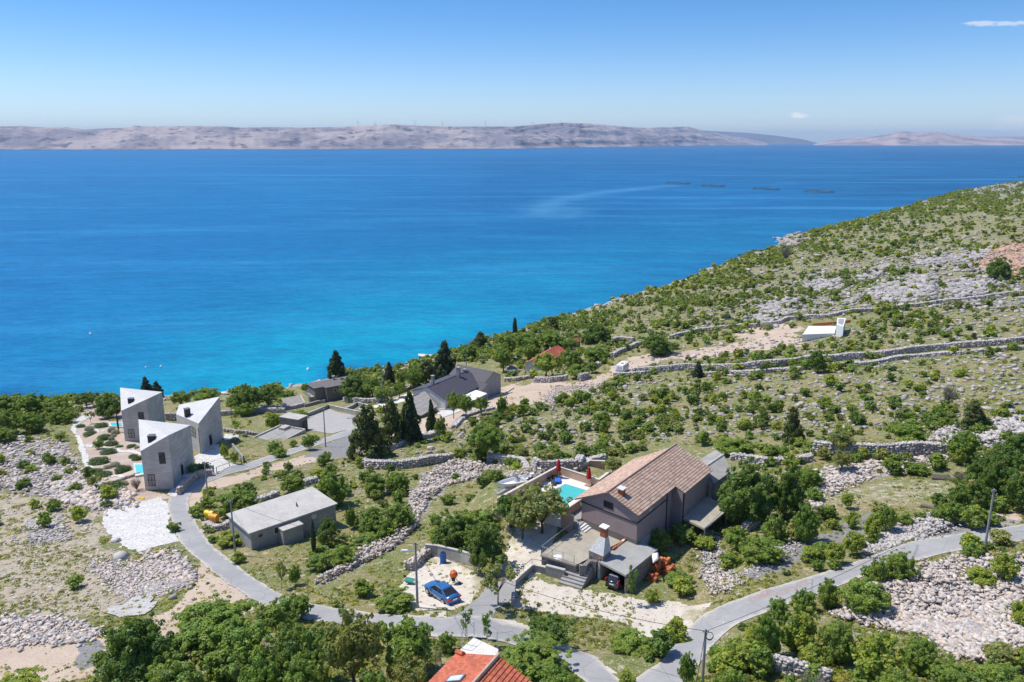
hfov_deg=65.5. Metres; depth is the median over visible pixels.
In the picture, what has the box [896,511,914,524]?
shrub
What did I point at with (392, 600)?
shrub
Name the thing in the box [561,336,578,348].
broadleaf tree
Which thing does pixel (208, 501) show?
shrub
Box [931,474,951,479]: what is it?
timber pile
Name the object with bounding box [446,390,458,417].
broadleaf tree
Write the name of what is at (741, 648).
shrub
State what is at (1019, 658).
shrub
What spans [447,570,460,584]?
concrete mixer
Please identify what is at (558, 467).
parasol
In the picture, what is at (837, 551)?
shrub
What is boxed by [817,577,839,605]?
shrub
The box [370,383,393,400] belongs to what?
broadleaf tree
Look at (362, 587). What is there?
shrub
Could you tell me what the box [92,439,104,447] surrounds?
shrub
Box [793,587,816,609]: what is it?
shrub
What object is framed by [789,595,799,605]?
shrub
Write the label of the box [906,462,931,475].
shrub
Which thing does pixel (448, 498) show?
shrub
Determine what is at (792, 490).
shrub
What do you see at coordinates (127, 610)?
bedrock slab
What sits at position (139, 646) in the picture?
broadleaf tree
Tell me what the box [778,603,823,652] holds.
shrub
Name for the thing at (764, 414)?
shrub
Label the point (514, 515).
olive tree
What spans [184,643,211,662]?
shrub
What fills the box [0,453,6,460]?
shrub
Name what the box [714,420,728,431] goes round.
shrub
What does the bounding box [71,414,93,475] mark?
garden path
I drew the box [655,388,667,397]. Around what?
shrub
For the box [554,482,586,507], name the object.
swimming pool
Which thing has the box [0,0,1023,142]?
sky
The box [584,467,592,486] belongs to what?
parasol
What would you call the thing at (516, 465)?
shrub
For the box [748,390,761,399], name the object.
shrub
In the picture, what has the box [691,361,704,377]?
conifer
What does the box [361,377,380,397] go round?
broadleaf tree
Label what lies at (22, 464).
shrub
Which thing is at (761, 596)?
road marking
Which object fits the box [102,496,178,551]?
stone parking area
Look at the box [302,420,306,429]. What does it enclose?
doorway
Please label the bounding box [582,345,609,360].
shrub
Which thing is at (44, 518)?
shrub
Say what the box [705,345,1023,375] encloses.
dry stone wall
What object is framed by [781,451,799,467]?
shrub
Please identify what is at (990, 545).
shrub
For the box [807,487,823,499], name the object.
shrub
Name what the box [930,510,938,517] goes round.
shrub
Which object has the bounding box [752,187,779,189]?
fish cage
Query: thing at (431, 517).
shrub
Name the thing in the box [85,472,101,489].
shrub
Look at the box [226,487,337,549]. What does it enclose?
flat roof house
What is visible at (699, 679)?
shrub
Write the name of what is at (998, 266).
shrub
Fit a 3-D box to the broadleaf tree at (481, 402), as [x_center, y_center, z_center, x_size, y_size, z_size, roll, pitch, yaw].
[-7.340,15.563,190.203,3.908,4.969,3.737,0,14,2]
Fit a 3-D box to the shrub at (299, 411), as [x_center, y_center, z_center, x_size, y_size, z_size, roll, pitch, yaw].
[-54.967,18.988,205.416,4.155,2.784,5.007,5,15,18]
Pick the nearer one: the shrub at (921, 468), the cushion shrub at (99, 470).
the shrub at (921, 468)
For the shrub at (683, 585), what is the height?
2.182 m
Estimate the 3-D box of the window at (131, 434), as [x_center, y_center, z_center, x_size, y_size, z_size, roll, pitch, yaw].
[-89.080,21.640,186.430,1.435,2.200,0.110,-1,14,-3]
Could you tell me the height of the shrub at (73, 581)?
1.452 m
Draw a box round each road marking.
[748,592,773,601]
[776,580,810,594]
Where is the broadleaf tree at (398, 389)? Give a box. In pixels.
[393,382,406,397]
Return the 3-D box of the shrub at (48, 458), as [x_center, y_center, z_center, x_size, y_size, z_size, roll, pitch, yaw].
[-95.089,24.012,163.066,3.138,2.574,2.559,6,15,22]
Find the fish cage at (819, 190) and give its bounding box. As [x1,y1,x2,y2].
[804,190,834,192]
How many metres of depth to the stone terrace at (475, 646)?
62.16 m
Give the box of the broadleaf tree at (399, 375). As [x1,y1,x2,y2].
[395,369,406,382]
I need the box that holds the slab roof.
[254,425,305,439]
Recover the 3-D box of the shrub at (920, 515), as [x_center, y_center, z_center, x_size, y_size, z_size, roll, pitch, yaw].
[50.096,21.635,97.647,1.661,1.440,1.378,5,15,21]
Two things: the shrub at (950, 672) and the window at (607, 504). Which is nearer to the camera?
the shrub at (950, 672)
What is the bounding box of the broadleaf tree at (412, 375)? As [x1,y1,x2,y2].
[402,364,424,390]
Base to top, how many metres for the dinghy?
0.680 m
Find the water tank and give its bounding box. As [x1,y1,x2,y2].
[440,551,445,563]
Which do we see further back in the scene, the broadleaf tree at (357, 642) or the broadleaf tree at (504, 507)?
the broadleaf tree at (504, 507)
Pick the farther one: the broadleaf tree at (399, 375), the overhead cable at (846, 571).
the broadleaf tree at (399, 375)
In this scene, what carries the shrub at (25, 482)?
on the ground
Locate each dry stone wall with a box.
[112,471,139,481]
[165,412,176,420]
[175,469,212,494]
[203,519,229,530]
[221,407,285,415]
[222,427,258,434]
[255,490,279,501]
[259,402,306,409]
[301,476,318,485]
[343,397,380,402]
[357,452,453,469]
[370,430,438,458]
[403,547,430,570]
[450,405,495,428]
[485,452,606,470]
[504,375,531,381]
[533,374,567,382]
[577,372,589,380]
[610,341,641,357]
[611,336,635,341]
[612,370,645,375]
[631,336,1023,373]
[669,290,1023,338]
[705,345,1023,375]
[729,452,814,465]
[741,509,770,531]
[769,653,832,681]
[812,440,947,457]
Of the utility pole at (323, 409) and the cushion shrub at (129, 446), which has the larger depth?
the cushion shrub at (129, 446)
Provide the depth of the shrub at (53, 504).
128.98 m
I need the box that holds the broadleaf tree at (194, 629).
[172,592,259,646]
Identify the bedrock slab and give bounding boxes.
[106,595,152,616]
[137,601,156,613]
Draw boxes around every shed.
[281,395,304,406]
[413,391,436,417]
[802,318,845,341]
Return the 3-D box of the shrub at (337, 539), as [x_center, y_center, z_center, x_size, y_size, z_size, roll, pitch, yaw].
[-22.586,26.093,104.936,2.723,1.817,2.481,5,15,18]
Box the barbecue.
[589,523,610,561]
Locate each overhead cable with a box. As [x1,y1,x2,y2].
[208,414,315,462]
[234,503,409,543]
[416,544,702,630]
[419,551,464,617]
[696,632,705,681]
[707,491,992,630]
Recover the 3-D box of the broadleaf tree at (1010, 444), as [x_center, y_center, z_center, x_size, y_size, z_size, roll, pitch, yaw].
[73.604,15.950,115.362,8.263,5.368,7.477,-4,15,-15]
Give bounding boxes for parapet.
[561,499,581,531]
[598,538,625,560]
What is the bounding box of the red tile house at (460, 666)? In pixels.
[429,649,531,681]
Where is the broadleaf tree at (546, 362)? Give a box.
[532,352,560,376]
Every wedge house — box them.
[120,388,164,440]
[138,419,193,489]
[176,397,222,453]
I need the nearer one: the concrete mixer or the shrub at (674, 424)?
the concrete mixer
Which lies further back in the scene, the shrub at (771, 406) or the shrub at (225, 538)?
the shrub at (771, 406)
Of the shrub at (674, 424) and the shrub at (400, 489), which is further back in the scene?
the shrub at (674, 424)
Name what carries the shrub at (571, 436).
on the ground
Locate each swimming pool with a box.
[108,422,122,427]
[133,463,143,477]
[198,446,219,454]
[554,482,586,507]
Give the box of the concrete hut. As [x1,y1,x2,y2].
[279,412,307,429]
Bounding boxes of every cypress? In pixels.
[310,519,315,551]
[512,317,516,333]
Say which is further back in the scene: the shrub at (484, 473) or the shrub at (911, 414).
the shrub at (911, 414)
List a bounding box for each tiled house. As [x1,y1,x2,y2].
[572,337,579,349]
[574,443,726,545]
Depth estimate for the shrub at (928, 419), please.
139.04 m
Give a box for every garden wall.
[304,399,324,406]
[389,384,417,396]
[425,543,483,568]
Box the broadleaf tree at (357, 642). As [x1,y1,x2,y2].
[318,607,382,681]
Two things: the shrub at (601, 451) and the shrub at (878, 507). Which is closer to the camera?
the shrub at (878, 507)
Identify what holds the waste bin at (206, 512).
on the ground
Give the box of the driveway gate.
[213,456,244,473]
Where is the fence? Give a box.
[423,647,441,673]
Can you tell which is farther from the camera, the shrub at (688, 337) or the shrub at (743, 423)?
the shrub at (688, 337)
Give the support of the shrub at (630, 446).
on the ground
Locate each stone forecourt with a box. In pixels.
[194,452,235,473]
[224,434,237,439]
[374,394,412,407]
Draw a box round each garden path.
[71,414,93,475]
[86,444,140,454]
[108,474,124,476]
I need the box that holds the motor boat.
[498,472,534,486]
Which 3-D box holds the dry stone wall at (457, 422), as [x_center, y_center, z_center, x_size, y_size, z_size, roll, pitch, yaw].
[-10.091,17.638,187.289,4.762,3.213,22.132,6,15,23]
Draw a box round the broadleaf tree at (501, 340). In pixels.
[492,334,517,351]
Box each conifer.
[140,376,151,390]
[150,381,164,397]
[326,350,345,378]
[383,362,395,385]
[399,391,422,442]
[425,398,436,431]
[433,340,455,377]
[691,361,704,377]
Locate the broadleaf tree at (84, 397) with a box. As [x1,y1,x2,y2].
[73,392,96,407]
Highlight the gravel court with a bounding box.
[307,409,355,433]
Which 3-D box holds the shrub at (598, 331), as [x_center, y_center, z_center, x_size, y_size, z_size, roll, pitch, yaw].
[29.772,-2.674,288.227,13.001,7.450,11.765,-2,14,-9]
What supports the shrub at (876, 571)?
on the ground
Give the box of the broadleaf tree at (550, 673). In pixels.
[538,663,585,681]
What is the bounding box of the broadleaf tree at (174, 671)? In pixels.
[140,646,209,681]
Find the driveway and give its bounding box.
[456,579,512,617]
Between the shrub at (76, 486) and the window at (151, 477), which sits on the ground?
the shrub at (76, 486)
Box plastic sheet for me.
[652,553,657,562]
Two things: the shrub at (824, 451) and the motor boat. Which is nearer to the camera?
the motor boat
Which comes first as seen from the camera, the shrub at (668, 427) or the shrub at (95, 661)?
the shrub at (95, 661)
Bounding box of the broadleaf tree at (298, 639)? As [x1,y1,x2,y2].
[269,622,326,673]
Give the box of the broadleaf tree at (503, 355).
[493,345,514,371]
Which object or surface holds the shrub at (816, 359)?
on the ground
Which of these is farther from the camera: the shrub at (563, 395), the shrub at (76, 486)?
the shrub at (563, 395)
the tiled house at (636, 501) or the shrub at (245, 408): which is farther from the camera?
the shrub at (245, 408)
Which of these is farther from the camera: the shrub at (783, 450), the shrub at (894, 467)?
the shrub at (783, 450)
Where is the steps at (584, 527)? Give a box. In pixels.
[578,522,590,532]
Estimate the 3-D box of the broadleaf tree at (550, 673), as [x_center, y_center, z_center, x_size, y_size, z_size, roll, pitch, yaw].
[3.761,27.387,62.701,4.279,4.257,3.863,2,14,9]
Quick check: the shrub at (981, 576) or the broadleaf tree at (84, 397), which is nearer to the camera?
the shrub at (981, 576)
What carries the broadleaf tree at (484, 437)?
on the ground
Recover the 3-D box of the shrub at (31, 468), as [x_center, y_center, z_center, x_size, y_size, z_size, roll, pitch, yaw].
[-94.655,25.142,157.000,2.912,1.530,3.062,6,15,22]
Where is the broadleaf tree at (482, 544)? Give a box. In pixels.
[458,517,510,570]
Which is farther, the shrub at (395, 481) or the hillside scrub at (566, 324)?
the hillside scrub at (566, 324)
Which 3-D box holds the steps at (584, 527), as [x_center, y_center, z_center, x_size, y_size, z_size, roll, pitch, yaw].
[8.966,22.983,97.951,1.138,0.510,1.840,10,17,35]
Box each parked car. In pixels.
[423,579,461,605]
[605,571,624,589]
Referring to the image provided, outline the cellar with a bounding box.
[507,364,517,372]
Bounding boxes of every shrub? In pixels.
[0,393,20,412]
[0,408,25,429]
[0,426,20,443]
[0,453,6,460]
[0,665,48,681]
[12,390,51,414]
[14,477,31,488]
[15,460,30,467]
[19,410,47,432]
[25,464,38,471]
[35,512,52,526]
[41,393,74,416]
[41,452,55,464]
[44,498,62,511]
[45,407,76,424]
[64,574,84,588]
[68,482,82,489]
[68,505,87,520]
[75,424,85,427]
[81,466,95,476]
[82,430,96,436]
[84,425,93,430]
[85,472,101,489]
[86,456,109,465]
[90,650,110,664]
[91,468,104,474]
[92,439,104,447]
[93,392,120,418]
[93,422,107,427]
[94,470,112,477]
[96,434,110,440]
[98,480,125,489]
[99,448,116,454]
[100,484,118,498]
[103,464,111,468]
[105,440,118,446]
[109,461,120,466]
[110,429,119,433]
[114,465,132,473]
[126,444,137,448]
[131,455,141,460]
[166,522,181,531]
[169,642,192,659]
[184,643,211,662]
[187,464,194,472]
[188,505,204,516]
[195,502,204,508]
[196,462,211,469]
[199,494,214,507]
[212,484,263,515]
[215,530,242,546]
[219,443,228,456]
[225,395,241,407]
[229,437,239,441]
[229,450,240,463]
[229,551,246,562]
[234,401,253,415]
[237,481,258,496]
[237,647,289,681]
[265,413,279,427]
[266,440,283,452]
[273,447,286,456]
[277,389,297,396]
[277,649,334,681]
[278,473,304,491]
[287,564,301,584]
[289,440,297,446]
[289,592,314,617]
[292,409,307,414]
[301,383,307,391]
[301,433,316,449]
[305,552,329,570]
[308,544,330,555]
[312,468,324,477]
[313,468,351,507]
[316,454,329,463]
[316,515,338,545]
[319,620,338,632]
[324,464,337,475]
[328,529,350,545]
[328,544,358,566]
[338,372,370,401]
[344,506,355,524]
[346,514,361,526]
[349,531,379,548]
[353,578,374,595]
[354,456,362,466]
[354,506,386,534]
[357,666,388,681]
[358,469,371,480]
[359,671,388,681]
[360,472,386,496]
[370,489,382,498]
[373,518,398,537]
[374,585,415,613]
[381,449,388,455]
[382,470,411,492]
[382,500,416,527]
[391,491,405,501]
[395,487,407,495]
[426,525,437,541]
[428,513,441,524]
[429,508,473,548]
[434,414,447,436]
[435,631,457,652]
[440,432,450,441]
[440,494,455,503]
[451,447,465,458]
[451,473,460,479]
[466,417,478,425]
[473,448,485,461]
[476,475,492,487]
[481,469,490,479]
[488,468,503,479]
[489,412,502,421]
[500,450,517,455]
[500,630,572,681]
[506,457,520,467]
[510,461,522,470]
[514,447,524,455]
[516,404,529,414]
[533,442,544,452]
[536,448,554,460]
[548,443,560,452]
[553,418,568,430]
[554,395,565,403]
[554,451,569,458]
[558,348,583,367]
[558,391,569,403]
[558,431,573,441]
[564,396,577,405]
[566,364,589,376]
[573,442,589,454]
[577,323,611,341]
[579,421,591,430]
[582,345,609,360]
[582,392,591,400]
[586,360,598,371]
[590,445,603,454]
[592,412,604,422]
[593,441,604,448]
[596,437,609,445]
[596,449,607,457]
[599,411,610,421]
[599,420,610,432]
[606,446,620,454]
[607,627,647,656]
[608,403,620,414]
[614,420,625,427]
[616,424,630,433]
[618,668,636,681]
[620,409,631,418]
[623,422,639,431]
[625,442,636,451]
[631,414,641,424]
[639,424,653,430]
[641,331,676,354]
[644,644,660,656]
[645,588,661,602]
[647,627,674,655]
[649,528,673,551]
[654,404,667,413]
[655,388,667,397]
[659,552,673,559]
[662,423,671,430]
[663,615,690,642]
[664,569,694,585]
[667,523,696,543]
[671,422,681,430]
[673,575,694,594]
[677,651,697,681]
[684,331,695,341]
[686,394,698,403]
[688,676,702,681]
[692,534,716,549]
[696,430,709,443]
[706,414,716,421]
[707,644,720,661]
[709,435,753,453]
[710,647,745,676]
[711,672,731,681]
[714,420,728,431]
[714,669,745,681]
[716,634,756,669]
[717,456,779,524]
[718,550,742,569]
[724,525,751,550]
[728,665,749,671]
[736,417,751,428]
[737,675,749,681]
[738,533,790,564]
[742,437,752,443]
[742,626,765,643]
[743,404,756,412]
[745,640,775,679]
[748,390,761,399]
[752,612,787,653]
[756,405,766,412]
[756,409,771,423]
[756,510,769,522]
[760,523,769,536]
[761,443,775,455]
[763,513,786,539]
[766,402,778,411]
[767,463,806,518]
[767,595,788,616]
[773,445,779,453]
[774,534,788,543]
[778,445,789,455]
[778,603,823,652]
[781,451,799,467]
[784,673,797,681]
[786,522,810,540]
[789,512,796,521]
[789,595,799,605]
[792,502,822,543]
[793,436,809,445]
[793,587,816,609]
[798,465,825,487]
[798,642,828,668]
[798,675,819,681]
[799,387,812,395]
[800,545,823,561]
[804,662,823,680]
[807,349,829,372]
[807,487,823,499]
[810,558,824,569]
[813,541,830,555]
[815,396,831,408]
[815,617,860,663]
[816,445,831,457]
[816,505,836,519]
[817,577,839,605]
[820,597,839,607]
[821,507,838,517]
[823,373,837,384]
[823,518,839,528]
[824,542,845,561]
[826,404,841,412]
[838,577,891,614]
[841,491,854,508]
[843,530,865,552]
[844,514,859,527]
[847,666,876,681]
[848,411,864,421]
[849,632,906,679]
[850,452,864,462]
[853,413,867,424]
[855,447,870,457]
[859,517,883,535]
[860,563,889,580]
[867,512,881,519]
[867,557,889,582]
[871,500,888,512]
[873,665,922,681]
[875,447,890,459]
[878,504,897,530]
[881,549,922,580]
[884,459,907,474]
[886,399,901,408]
[886,452,902,461]
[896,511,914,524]
[897,436,914,441]
[902,633,945,674]
[905,411,920,419]
[905,418,920,424]
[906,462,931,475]
[913,512,926,518]
[919,410,935,421]
[923,416,943,427]
[924,653,986,681]
[927,452,947,468]
[930,492,947,504]
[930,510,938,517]
[931,404,945,411]
[931,409,946,417]
[933,499,965,521]
[941,417,954,425]
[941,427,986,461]
[944,404,957,411]
[944,472,995,509]
[951,447,967,464]
[952,368,968,376]
[959,501,985,517]
[959,532,986,553]
[959,565,996,588]
[960,504,987,528]
[960,541,983,558]
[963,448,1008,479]
[968,422,986,432]
[969,658,1023,681]
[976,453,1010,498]
[981,641,1022,666]
[982,417,994,425]
[982,541,997,549]
[983,509,1002,525]
[986,255,1013,277]
[987,552,1021,581]
[989,528,1013,545]
[991,407,1011,417]
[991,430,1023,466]
[991,497,1011,512]
[998,488,1012,502]
[1000,464,1023,513]
[1004,599,1023,624]
[1014,646,1023,668]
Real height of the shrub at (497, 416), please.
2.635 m
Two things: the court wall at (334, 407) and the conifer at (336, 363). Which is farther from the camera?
the conifer at (336, 363)
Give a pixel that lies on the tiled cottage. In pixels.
(552, 351)
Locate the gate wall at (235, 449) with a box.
[232,443,244,460]
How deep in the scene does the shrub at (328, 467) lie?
143.35 m
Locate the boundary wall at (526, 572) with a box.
[512,559,545,585]
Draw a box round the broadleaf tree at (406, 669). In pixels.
[386,652,427,681]
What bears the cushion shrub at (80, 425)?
on the ground
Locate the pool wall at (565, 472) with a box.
[497,466,600,516]
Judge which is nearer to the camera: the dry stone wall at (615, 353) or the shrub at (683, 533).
the shrub at (683, 533)
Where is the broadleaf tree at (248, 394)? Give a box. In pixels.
[231,385,261,406]
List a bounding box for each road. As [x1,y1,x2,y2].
[167,419,618,681]
[634,524,1023,681]
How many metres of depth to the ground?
120.86 m
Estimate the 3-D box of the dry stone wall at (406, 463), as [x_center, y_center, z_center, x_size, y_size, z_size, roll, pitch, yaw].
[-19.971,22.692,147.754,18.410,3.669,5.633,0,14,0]
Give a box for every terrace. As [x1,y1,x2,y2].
[437,409,459,416]
[460,638,498,654]
[499,475,591,526]
[540,528,620,578]
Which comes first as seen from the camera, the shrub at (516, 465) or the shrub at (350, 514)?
the shrub at (350, 514)
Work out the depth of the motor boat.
109.58 m
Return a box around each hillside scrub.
[0,379,1023,681]
[1,262,1023,456]
[609,180,1023,299]
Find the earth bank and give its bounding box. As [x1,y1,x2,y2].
[813,320,850,325]
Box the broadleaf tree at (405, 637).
[379,614,435,664]
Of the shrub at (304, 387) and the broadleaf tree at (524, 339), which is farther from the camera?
the broadleaf tree at (524, 339)
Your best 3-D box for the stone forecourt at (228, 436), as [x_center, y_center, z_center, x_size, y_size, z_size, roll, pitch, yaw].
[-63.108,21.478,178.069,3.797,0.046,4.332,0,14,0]
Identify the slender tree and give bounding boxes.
[84,410,96,421]
[273,557,287,583]
[472,555,518,604]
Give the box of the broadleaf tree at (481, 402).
[473,397,488,414]
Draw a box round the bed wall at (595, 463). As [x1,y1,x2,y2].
[573,460,604,470]
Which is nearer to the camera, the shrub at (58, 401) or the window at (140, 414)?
the window at (140, 414)
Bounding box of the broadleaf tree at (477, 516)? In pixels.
[454,508,499,534]
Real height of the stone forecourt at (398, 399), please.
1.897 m
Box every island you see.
[0,123,767,149]
[813,131,1023,145]
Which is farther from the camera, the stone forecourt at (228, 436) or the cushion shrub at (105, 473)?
the stone forecourt at (228, 436)
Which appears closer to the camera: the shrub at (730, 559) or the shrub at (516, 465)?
the shrub at (730, 559)
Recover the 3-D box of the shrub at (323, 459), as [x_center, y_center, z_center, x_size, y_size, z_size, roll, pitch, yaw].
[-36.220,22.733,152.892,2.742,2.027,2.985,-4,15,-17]
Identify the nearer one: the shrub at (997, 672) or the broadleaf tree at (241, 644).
the shrub at (997, 672)
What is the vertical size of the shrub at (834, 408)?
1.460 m
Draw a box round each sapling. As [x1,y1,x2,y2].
[460,606,472,629]
[481,610,493,636]
[626,565,638,593]
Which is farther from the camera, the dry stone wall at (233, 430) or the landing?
the dry stone wall at (233, 430)
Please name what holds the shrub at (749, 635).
on the ground
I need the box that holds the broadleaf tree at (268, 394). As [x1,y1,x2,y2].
[257,384,283,405]
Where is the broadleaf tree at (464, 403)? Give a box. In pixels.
[456,392,475,414]
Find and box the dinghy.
[497,486,516,495]
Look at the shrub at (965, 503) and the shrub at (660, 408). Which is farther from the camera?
the shrub at (660, 408)
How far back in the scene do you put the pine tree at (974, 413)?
134.45 m
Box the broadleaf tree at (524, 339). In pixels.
[515,331,538,346]
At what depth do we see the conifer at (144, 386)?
254.62 m
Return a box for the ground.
[0,181,1023,681]
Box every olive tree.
[505,505,537,539]
[511,482,572,533]
[601,457,622,472]
[827,428,856,449]
[829,450,855,469]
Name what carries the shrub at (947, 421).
on the ground
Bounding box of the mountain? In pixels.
[989,136,1023,138]
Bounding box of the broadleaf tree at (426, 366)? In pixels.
[411,358,439,386]
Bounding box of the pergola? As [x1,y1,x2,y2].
[462,622,497,647]
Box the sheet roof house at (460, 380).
[410,364,500,409]
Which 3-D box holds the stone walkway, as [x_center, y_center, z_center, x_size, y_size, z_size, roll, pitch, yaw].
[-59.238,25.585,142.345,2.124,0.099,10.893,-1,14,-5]
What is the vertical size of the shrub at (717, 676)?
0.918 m
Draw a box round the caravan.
[615,361,628,371]
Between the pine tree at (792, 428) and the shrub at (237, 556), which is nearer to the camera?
the shrub at (237, 556)
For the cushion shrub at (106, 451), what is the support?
on the ground
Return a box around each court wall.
[307,404,360,416]
[345,402,367,408]
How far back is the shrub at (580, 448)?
142.97 m
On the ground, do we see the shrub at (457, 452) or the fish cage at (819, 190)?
the shrub at (457, 452)
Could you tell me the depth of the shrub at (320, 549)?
100.96 m
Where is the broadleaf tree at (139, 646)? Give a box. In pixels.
[92,611,178,681]
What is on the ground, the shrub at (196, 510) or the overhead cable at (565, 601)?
the shrub at (196, 510)
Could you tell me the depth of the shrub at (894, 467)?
115.97 m
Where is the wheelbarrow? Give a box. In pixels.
[403,574,415,583]
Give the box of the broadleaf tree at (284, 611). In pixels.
[255,595,300,635]
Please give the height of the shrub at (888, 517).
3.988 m
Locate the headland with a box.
[707,131,815,143]
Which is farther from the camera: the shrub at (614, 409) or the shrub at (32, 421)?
the shrub at (32, 421)
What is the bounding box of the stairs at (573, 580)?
[559,566,592,589]
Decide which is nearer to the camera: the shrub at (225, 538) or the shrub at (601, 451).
the shrub at (225, 538)
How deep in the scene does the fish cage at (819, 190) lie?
1362.67 m
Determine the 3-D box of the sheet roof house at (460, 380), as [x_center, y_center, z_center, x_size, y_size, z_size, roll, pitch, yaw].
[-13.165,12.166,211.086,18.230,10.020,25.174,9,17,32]
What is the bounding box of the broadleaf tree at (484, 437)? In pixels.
[465,419,507,460]
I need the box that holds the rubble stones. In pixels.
[0,380,1023,669]
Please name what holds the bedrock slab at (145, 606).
on the ground
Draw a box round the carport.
[597,541,657,592]
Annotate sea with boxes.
[0,144,1023,396]
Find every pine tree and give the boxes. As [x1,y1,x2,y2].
[346,403,392,461]
[382,397,409,443]
[469,331,487,347]
[547,316,558,330]
[781,406,805,445]
[954,401,993,431]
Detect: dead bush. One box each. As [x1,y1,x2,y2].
[130,476,142,489]
[231,654,257,681]
[781,245,791,258]
[799,670,827,681]
[941,383,958,401]
[951,471,968,481]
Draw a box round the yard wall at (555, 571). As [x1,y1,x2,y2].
[545,564,565,578]
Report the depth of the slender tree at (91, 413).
213.96 m
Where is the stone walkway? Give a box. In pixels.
[167,472,190,496]
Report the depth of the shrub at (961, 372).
173.76 m
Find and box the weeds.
[0,305,1023,681]
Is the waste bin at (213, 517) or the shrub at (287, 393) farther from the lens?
the shrub at (287, 393)
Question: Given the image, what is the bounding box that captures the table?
[554,555,562,558]
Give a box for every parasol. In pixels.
[556,459,562,477]
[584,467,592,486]
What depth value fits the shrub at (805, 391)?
173.98 m
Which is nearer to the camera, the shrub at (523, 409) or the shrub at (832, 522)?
the shrub at (832, 522)
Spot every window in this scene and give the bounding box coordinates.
[128,429,134,437]
[138,412,143,419]
[148,474,155,485]
[158,452,165,463]
[190,426,195,437]
[603,500,612,509]
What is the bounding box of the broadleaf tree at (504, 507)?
[492,493,520,528]
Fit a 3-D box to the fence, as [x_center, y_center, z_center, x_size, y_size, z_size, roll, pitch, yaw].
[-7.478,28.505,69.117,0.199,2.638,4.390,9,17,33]
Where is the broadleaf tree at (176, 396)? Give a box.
[167,389,191,403]
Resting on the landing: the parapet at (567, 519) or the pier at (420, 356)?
the parapet at (567, 519)
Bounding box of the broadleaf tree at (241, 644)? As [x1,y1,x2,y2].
[197,618,280,681]
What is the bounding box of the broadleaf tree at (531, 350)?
[522,342,540,358]
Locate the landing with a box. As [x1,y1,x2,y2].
[572,507,583,528]
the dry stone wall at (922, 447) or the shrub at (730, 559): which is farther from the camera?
the dry stone wall at (922, 447)
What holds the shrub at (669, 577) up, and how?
on the ground
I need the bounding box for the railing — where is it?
[541,521,574,562]
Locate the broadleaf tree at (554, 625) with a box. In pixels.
[522,611,576,646]
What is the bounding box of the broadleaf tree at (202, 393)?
[188,387,220,400]
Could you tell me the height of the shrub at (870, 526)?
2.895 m
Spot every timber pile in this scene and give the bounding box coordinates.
[920,503,935,508]
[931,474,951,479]
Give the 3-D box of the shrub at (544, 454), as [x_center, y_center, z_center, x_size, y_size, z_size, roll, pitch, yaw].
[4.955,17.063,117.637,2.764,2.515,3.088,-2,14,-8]
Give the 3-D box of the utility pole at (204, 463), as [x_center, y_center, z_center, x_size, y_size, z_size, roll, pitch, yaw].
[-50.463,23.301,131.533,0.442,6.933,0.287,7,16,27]
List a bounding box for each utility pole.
[203,462,208,495]
[230,500,235,550]
[322,408,325,446]
[401,542,418,607]
[701,628,708,681]
[983,489,995,553]
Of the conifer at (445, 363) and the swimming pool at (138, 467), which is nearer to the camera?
the swimming pool at (138, 467)
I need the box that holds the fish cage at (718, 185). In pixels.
[701,184,723,186]
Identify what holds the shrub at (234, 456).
on the ground
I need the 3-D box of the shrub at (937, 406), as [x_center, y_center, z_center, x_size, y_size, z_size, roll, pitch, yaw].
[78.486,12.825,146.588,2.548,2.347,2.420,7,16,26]
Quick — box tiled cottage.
[525,345,564,371]
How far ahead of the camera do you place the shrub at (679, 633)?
74.09 m
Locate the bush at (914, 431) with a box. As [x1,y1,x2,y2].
[883,418,931,441]
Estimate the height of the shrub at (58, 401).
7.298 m
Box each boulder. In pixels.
[111,537,120,542]
[112,551,129,560]
[168,593,176,599]
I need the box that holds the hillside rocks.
[72,183,1023,459]
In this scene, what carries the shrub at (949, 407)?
on the ground
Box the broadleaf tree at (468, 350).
[459,342,478,355]
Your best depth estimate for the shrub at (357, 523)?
112.17 m
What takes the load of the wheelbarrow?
on the ground
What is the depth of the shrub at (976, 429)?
132.76 m
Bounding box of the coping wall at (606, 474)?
[599,472,608,479]
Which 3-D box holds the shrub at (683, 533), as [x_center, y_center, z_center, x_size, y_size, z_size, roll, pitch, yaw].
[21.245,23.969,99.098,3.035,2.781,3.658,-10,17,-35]
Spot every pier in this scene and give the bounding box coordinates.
[418,354,431,359]
[511,580,515,606]
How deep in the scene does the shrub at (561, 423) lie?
164.21 m
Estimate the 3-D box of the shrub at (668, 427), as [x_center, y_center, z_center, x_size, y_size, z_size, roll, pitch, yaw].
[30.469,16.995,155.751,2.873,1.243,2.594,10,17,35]
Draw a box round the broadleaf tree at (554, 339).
[539,329,566,347]
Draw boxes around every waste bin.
[203,510,214,517]
[208,513,219,522]
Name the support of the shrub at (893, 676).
on the ground
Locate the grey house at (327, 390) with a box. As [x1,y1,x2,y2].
[304,375,361,401]
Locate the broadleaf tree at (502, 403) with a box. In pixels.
[496,393,507,417]
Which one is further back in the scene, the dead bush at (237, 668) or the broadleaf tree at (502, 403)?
the broadleaf tree at (502, 403)
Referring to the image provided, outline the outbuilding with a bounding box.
[700,450,731,500]
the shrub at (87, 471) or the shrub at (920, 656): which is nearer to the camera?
the shrub at (920, 656)

